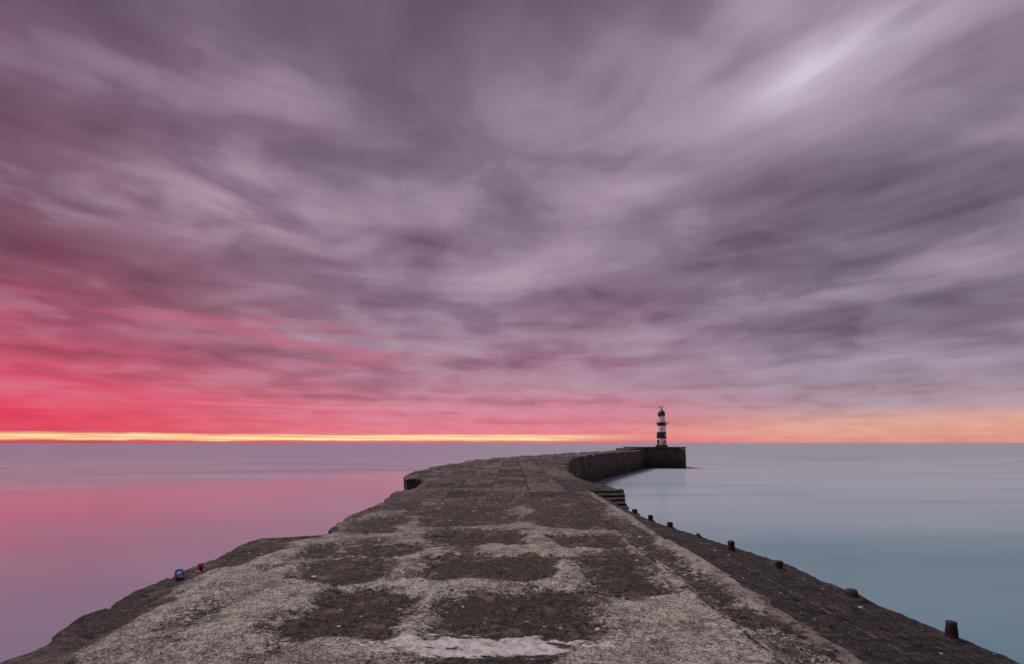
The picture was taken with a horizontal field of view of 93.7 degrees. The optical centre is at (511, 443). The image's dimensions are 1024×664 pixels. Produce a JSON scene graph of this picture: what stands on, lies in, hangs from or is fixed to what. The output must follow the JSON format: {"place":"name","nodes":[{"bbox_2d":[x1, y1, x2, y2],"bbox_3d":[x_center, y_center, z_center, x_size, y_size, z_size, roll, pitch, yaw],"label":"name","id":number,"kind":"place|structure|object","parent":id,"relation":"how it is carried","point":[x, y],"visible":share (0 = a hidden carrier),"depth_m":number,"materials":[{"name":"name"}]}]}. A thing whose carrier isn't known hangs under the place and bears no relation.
{"place":"outdoors","nodes":[
{"label":"outdoors","id":0,"kind":"place"},
{"bbox_2d":[0,443,1023,663],"bbox_3d":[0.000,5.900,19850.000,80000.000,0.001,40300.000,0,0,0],"label":"sea","id":1,"kind":"structure","parent":0,"point":[930,534],"depth_m":42.72,"materials":[{"name":"liquid"}]},
{"bbox_2d":[0,447,1019,663],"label":"pier","id":2,"kind":"structure","parent":1,"relation":"in","point":[562,558],"depth_m":5.09,"materials":[{"name":"concrete"}]},
{"bbox_2d":[174,568,184,580],"bbox_3d":[-3.979,1.574,5.749,0.104,0.168,0.108,0,0,0],"label":"mooring ring","id":3,"kind":"object","parent":2,"relation":"on","point":[178,578],"visible":0.98,"depth_m":5.73,"materials":[{"name":"blue paint"}]},
{"bbox_2d":[195,563,205,572],"bbox_3d":[-4.019,1.612,6.200,0.120,0.135,0.122,0,0,0],"label":"iron stub","id":4,"kind":"object","parent":2,"relation":"on","point":[200,565],"visible":0.83,"depth_m":6.17,"materials":[{"name":"red metal"}]},
{"bbox_2d":[648,515,655,521],"bbox_3d":[3.584,1.947,12.396,0.236,0.186,0.226,0,0,24],"label":"bollard","id":5,"kind":"object","parent":2,"relation":"on","point":[650,517],"visible":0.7,"depth_m":12.35,"materials":[{"name":"metal"}]},
{"bbox_2d":[655,406,667,446],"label":"lighthouse","id":6,"kind":"object","parent":2,"relation":"on","point":[661,429],"visible":0.99,"depth_m":117.17,"materials":[{"name":"white paint"}]},
{"bbox_2d":[667,522,675,528],"bbox_3d":[3.622,1.885,11.004,0.243,0.159,0.239,0,0,34],"label":"bollard","id":7,"kind":"object","parent":2,"relation":"on","point":[669,524],"visible":0.81,"depth_m":10.94,"materials":[{"name":"metal"}]},
{"bbox_2d":[727,540,737,551],"bbox_3d":[3.676,1.736,8.053,0.202,0.206,0.194,-1,0,-31],"label":"bollard","id":8,"kind":"object","parent":2,"relation":"on","point":[731,545],"visible":0.86,"depth_m":8.01,"materials":[{"name":"metal"}]},
{"bbox_2d":[775,560,785,570],"bbox_3d":[3.795,1.744,6.800,0.174,0.159,0.164,0,0,17],"label":"bollard","id":9,"kind":"object","parent":2,"relation":"on","point":[779,565],"visible":0.86,"depth_m":6.76,"materials":[{"name":"metal"}]},
{"bbox_2d":[836,588,867,602],"bbox_3d":[3.916,1.748,5.547,0.316,0.122,0.318,-1,1,-36],"label":"bollard","id":10,"kind":"object","parent":2,"relation":"on","point":[850,594],"visible":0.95,"depth_m":5.49,"materials":[{"name":"metal"}]},
{"bbox_2d":[941,620,963,642],"bbox_3d":[4.057,1.735,4.410,0.162,0.194,0.161,0,0,16],"label":"bollard","id":11,"kind":"object","parent":2,"relation":"on","point":[951,631],"visible":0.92,"depth_m":4.39,"materials":[{"name":"metal"}]},
{"bbox_2d":[0,0,1023,442],"label":"sky","id":12,"kind":"structure","parent":0,"point":[222,221],"materials":[{"name":"purple"}]}
]}

